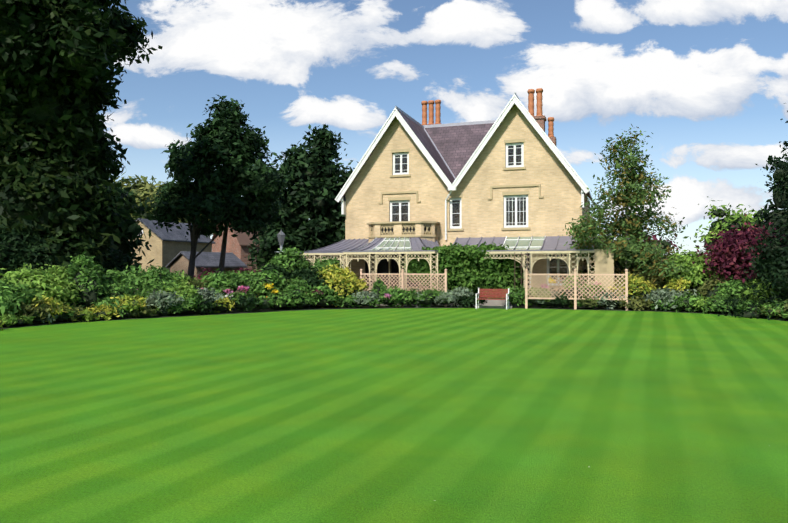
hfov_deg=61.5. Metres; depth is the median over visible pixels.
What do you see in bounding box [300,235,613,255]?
veranda roof lead
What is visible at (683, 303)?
shrub
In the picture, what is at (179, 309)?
shrub
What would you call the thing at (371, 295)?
shrub
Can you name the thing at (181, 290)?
shrub
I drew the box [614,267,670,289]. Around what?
shrub
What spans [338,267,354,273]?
shrub
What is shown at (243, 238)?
cottage roof
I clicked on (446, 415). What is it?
lawn
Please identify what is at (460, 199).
house window frames
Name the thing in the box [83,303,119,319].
shrub
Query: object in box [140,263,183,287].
shrub
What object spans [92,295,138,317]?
shrub
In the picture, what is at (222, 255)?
tree trunk
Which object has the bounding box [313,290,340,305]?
shrub
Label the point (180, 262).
shed walls
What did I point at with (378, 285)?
shrub
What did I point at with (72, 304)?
shrub
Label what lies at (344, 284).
shrub
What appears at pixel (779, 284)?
yew tree
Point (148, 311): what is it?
shrub
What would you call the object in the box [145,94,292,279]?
tree
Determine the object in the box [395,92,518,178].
house lead flashing
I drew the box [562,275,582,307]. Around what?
shrub
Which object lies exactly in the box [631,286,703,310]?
shrub
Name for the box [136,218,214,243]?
barn roof
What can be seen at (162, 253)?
barn walls
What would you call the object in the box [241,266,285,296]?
shrub
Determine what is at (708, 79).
sky
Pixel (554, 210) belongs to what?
house walls
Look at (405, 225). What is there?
house stone trim
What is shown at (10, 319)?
shrub
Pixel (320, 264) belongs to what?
shrub
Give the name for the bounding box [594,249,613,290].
veranda pier
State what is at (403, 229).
balcony panel
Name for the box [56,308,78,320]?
shrub
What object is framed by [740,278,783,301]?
shrub
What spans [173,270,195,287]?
shrub
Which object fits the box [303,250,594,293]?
veranda ironwork
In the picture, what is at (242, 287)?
flowers
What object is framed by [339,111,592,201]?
house roof
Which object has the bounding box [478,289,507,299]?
bench slats
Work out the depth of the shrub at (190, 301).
24.12 m
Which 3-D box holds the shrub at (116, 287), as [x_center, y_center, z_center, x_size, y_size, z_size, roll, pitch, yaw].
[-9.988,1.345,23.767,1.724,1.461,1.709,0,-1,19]
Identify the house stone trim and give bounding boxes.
[366,139,562,291]
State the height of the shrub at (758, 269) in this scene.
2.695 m
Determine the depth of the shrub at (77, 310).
21.26 m
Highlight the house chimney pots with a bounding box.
[421,88,553,136]
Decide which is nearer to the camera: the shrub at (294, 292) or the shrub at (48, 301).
the shrub at (48, 301)
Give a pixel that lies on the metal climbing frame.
(521, 254)
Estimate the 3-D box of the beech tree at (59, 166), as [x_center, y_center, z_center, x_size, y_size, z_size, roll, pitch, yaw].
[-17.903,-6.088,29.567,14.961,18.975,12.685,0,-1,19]
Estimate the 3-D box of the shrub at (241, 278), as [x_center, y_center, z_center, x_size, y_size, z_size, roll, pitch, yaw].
[-6.536,1.188,27.439,2.259,1.655,2.448,1,-1,-39]
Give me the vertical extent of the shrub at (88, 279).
2.348 m
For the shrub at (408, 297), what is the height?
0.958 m
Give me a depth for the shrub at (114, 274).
23.97 m
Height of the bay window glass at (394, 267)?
2.000 m
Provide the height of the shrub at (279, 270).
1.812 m
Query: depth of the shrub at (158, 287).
24.58 m
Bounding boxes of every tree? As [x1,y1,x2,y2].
[0,0,162,274]
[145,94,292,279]
[244,124,358,268]
[559,124,693,287]
[718,103,787,319]
[752,148,787,234]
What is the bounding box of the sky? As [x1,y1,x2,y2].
[99,0,787,254]
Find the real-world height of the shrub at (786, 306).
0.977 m
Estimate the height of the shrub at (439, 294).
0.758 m
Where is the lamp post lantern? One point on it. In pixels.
(281, 236)
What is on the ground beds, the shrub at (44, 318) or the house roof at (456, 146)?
the shrub at (44, 318)
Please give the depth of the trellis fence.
28.23 m
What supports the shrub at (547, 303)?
on the ground beds
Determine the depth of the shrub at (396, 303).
29.06 m
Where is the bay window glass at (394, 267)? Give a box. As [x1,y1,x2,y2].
[365,254,429,286]
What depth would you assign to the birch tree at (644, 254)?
29.40 m
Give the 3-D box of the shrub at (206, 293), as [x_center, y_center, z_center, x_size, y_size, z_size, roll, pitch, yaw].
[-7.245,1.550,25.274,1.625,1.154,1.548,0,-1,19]
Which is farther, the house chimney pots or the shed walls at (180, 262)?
the shed walls at (180, 262)
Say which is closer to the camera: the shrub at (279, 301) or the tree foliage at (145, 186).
the shrub at (279, 301)
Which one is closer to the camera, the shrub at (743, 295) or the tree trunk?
the shrub at (743, 295)
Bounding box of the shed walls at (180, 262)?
[170,254,238,280]
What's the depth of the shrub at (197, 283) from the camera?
26.04 m
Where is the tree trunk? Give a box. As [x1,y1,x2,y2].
[218,219,228,272]
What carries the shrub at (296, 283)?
on the ground beds
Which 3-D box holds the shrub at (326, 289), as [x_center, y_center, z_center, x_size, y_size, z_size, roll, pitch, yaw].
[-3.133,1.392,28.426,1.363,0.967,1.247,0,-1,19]
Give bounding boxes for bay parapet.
[369,223,437,241]
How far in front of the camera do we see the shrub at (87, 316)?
21.20 m
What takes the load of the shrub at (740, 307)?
on the ground beds
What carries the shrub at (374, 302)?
on the ground beds
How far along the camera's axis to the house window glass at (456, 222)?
33.09 m
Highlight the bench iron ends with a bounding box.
[476,288,508,308]
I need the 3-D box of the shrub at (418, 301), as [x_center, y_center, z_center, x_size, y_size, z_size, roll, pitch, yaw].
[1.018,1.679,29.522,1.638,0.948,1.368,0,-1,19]
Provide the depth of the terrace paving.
29.89 m
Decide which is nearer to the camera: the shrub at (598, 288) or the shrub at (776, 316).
the shrub at (776, 316)
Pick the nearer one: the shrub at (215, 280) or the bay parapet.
the shrub at (215, 280)
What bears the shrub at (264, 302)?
on the ground beds
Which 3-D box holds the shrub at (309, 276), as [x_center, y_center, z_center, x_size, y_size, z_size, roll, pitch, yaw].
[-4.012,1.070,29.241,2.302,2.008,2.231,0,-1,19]
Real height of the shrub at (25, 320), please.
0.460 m
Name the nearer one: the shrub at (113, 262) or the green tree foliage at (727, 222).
the shrub at (113, 262)
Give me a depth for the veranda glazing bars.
32.40 m
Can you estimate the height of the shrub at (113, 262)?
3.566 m
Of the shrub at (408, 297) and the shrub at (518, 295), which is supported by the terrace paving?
the shrub at (518, 295)
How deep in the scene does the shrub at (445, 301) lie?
29.12 m
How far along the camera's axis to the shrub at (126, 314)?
22.51 m
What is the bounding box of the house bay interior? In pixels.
[377,254,425,286]
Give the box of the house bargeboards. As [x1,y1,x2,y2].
[335,94,589,239]
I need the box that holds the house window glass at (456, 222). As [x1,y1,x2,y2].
[392,145,566,289]
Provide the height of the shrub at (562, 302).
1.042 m
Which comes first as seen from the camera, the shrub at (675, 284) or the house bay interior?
the shrub at (675, 284)
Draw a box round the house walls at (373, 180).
[345,117,453,290]
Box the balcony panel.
[381,225,430,234]
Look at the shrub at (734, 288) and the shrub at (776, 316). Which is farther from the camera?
the shrub at (734, 288)
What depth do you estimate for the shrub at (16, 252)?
24.93 m
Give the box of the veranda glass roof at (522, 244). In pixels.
[371,236,544,250]
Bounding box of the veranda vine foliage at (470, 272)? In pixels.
[402,241,526,298]
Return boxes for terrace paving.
[357,297,614,308]
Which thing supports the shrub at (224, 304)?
on the ground beds
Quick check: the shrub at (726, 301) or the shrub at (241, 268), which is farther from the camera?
the shrub at (241, 268)
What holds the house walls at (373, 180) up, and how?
on the lawn
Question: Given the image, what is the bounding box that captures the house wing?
[584,242,662,284]
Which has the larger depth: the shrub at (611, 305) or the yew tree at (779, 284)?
the shrub at (611, 305)
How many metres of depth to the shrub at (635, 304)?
26.99 m
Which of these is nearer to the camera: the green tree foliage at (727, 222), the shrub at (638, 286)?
the shrub at (638, 286)
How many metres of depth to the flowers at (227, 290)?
25.96 m
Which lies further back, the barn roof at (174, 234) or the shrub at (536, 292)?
the barn roof at (174, 234)
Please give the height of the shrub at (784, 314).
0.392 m
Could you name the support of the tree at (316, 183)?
on the ground beds
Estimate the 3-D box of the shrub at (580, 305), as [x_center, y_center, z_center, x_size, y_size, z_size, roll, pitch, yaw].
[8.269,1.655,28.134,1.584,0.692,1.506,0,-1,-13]
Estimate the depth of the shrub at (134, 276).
25.62 m
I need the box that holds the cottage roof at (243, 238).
[212,224,266,245]
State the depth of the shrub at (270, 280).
27.49 m
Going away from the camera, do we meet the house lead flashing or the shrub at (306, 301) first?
the shrub at (306, 301)
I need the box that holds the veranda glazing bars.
[352,236,545,250]
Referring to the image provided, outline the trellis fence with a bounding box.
[360,269,627,309]
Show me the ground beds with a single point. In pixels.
(234, 311)
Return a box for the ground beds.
[0,304,787,328]
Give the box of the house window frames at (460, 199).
[390,142,568,287]
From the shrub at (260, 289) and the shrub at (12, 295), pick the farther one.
the shrub at (260, 289)
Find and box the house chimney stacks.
[425,115,555,145]
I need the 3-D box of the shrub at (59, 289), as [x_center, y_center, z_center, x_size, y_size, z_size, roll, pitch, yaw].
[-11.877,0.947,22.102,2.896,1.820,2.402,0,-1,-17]
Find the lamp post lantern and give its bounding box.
[277,229,284,244]
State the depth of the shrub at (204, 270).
27.98 m
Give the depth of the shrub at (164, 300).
23.43 m
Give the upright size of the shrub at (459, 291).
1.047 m
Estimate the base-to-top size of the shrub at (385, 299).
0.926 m
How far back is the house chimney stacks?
36.73 m
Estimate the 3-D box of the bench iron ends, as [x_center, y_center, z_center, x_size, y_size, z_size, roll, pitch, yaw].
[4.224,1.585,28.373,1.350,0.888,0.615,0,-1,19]
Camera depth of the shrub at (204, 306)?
24.43 m
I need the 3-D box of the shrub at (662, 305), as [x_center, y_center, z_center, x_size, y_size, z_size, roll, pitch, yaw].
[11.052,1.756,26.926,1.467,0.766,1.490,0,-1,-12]
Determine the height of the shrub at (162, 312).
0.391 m
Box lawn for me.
[0,308,787,522]
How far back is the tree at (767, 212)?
33.22 m
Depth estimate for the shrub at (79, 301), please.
22.62 m
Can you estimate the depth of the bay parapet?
33.45 m
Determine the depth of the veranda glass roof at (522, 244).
32.21 m
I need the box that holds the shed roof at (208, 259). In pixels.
[166,251,247,267]
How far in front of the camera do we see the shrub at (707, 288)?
26.10 m
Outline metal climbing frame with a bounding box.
[514,252,527,289]
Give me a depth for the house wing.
33.13 m
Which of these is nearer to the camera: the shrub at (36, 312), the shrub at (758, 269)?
the shrub at (36, 312)
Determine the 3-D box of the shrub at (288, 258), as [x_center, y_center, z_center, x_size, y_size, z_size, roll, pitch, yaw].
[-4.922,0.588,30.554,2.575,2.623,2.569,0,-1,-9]
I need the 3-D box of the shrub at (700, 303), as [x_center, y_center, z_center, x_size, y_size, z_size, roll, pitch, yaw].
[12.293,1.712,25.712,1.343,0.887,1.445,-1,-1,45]
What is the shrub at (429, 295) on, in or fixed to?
on the ground beds
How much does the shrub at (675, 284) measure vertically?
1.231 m
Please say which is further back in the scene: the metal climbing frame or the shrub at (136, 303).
the metal climbing frame
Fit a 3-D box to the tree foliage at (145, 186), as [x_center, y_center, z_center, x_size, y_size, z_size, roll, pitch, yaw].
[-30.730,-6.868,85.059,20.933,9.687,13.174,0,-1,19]
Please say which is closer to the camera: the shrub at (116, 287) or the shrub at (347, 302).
the shrub at (116, 287)
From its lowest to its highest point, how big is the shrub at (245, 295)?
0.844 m
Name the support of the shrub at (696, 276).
on the ground beds
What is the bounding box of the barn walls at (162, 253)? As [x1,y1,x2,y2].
[129,221,211,273]
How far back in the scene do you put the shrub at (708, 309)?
25.19 m
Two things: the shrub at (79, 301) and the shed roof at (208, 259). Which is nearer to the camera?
the shrub at (79, 301)
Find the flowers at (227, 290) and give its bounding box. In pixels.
[221,288,233,294]
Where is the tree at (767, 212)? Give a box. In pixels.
[752,148,787,234]
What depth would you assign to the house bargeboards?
33.33 m
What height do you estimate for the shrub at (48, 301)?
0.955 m
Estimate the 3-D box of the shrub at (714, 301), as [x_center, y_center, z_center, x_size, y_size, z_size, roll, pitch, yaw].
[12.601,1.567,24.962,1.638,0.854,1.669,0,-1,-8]
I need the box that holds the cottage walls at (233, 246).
[212,221,260,270]
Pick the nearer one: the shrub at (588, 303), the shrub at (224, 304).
the shrub at (224, 304)
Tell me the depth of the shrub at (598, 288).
28.19 m
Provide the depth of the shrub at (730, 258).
25.66 m
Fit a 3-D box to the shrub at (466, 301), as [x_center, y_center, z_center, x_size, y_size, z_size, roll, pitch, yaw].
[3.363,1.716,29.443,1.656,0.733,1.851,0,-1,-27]
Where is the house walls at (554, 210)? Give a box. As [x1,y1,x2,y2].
[454,103,589,296]
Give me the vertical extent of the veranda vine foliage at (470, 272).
3.336 m
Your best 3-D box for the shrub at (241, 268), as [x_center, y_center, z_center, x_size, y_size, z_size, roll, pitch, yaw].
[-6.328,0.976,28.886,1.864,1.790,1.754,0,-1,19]
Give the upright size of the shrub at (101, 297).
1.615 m
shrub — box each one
[0,216,72,278]
[0,263,83,304]
[0,277,42,315]
[0,313,17,326]
[6,297,60,325]
[7,311,34,324]
[26,293,74,323]
[32,313,58,323]
[45,265,76,283]
[45,302,94,322]
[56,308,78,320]
[60,294,81,308]
[64,251,110,308]
[71,309,98,321]
[76,297,98,308]
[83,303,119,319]
[89,279,129,306]
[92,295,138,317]
[94,239,137,274]
[97,279,139,300]
[102,269,132,288]
[110,293,147,316]
[111,310,135,318]
[114,263,194,296]
[126,304,157,317]
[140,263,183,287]
[140,278,178,296]
[145,289,184,315]
[152,281,199,301]
[152,306,171,314]
[168,301,197,313]
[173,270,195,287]
[178,293,202,312]
[184,276,211,311]
[194,267,215,278]
[194,287,224,313]
[194,297,218,314]
[198,268,245,310]
[209,295,235,313]
[219,270,264,310]
[228,290,258,310]
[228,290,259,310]
[230,266,261,273]
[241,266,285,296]
[252,263,293,281]
[254,270,285,307]
[255,295,273,309]
[264,246,313,275]
[267,292,294,307]
[274,284,307,308]
[284,276,311,308]
[285,266,326,307]
[287,291,319,308]
[307,283,334,304]
[310,257,345,270]
[311,262,368,306]
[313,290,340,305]
[335,294,358,307]
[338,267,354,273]
[351,289,381,304]
[352,296,382,307]
[370,277,387,301]
[376,286,404,307]
[379,287,400,306]
[389,286,418,306]
[406,288,425,307]
[414,289,438,307]
[425,288,451,303]
[429,289,458,306]
[447,287,473,306]
[451,294,486,307]
[500,285,528,305]
[509,296,536,305]
[521,284,550,307]
[533,288,558,306]
[548,287,581,307]
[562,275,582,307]
[570,293,600,307]
[573,293,600,308]
[580,283,607,307]
[594,288,624,308]
[597,296,624,309]
[610,274,659,300]
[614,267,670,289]
[616,296,656,310]
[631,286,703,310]
[647,296,677,310]
[658,246,724,309]
[663,277,692,295]
[671,291,701,311]
[689,295,718,312]
[692,214,787,282]
[694,275,730,298]
[699,304,719,313]
[704,293,741,313]
[713,276,752,313]
[714,297,742,314]
[734,279,756,298]
[736,298,762,313]
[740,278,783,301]
[753,245,787,285]
[755,304,780,318]
[757,298,787,319]
[775,299,787,313]
[780,309,787,317]
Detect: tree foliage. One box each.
[102,175,153,271]
[113,173,216,237]
[683,196,764,251]
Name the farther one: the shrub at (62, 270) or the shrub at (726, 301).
the shrub at (726, 301)
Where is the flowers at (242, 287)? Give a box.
[237,285,249,290]
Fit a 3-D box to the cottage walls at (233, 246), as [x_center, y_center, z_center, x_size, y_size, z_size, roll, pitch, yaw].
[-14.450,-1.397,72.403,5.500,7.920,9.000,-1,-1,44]

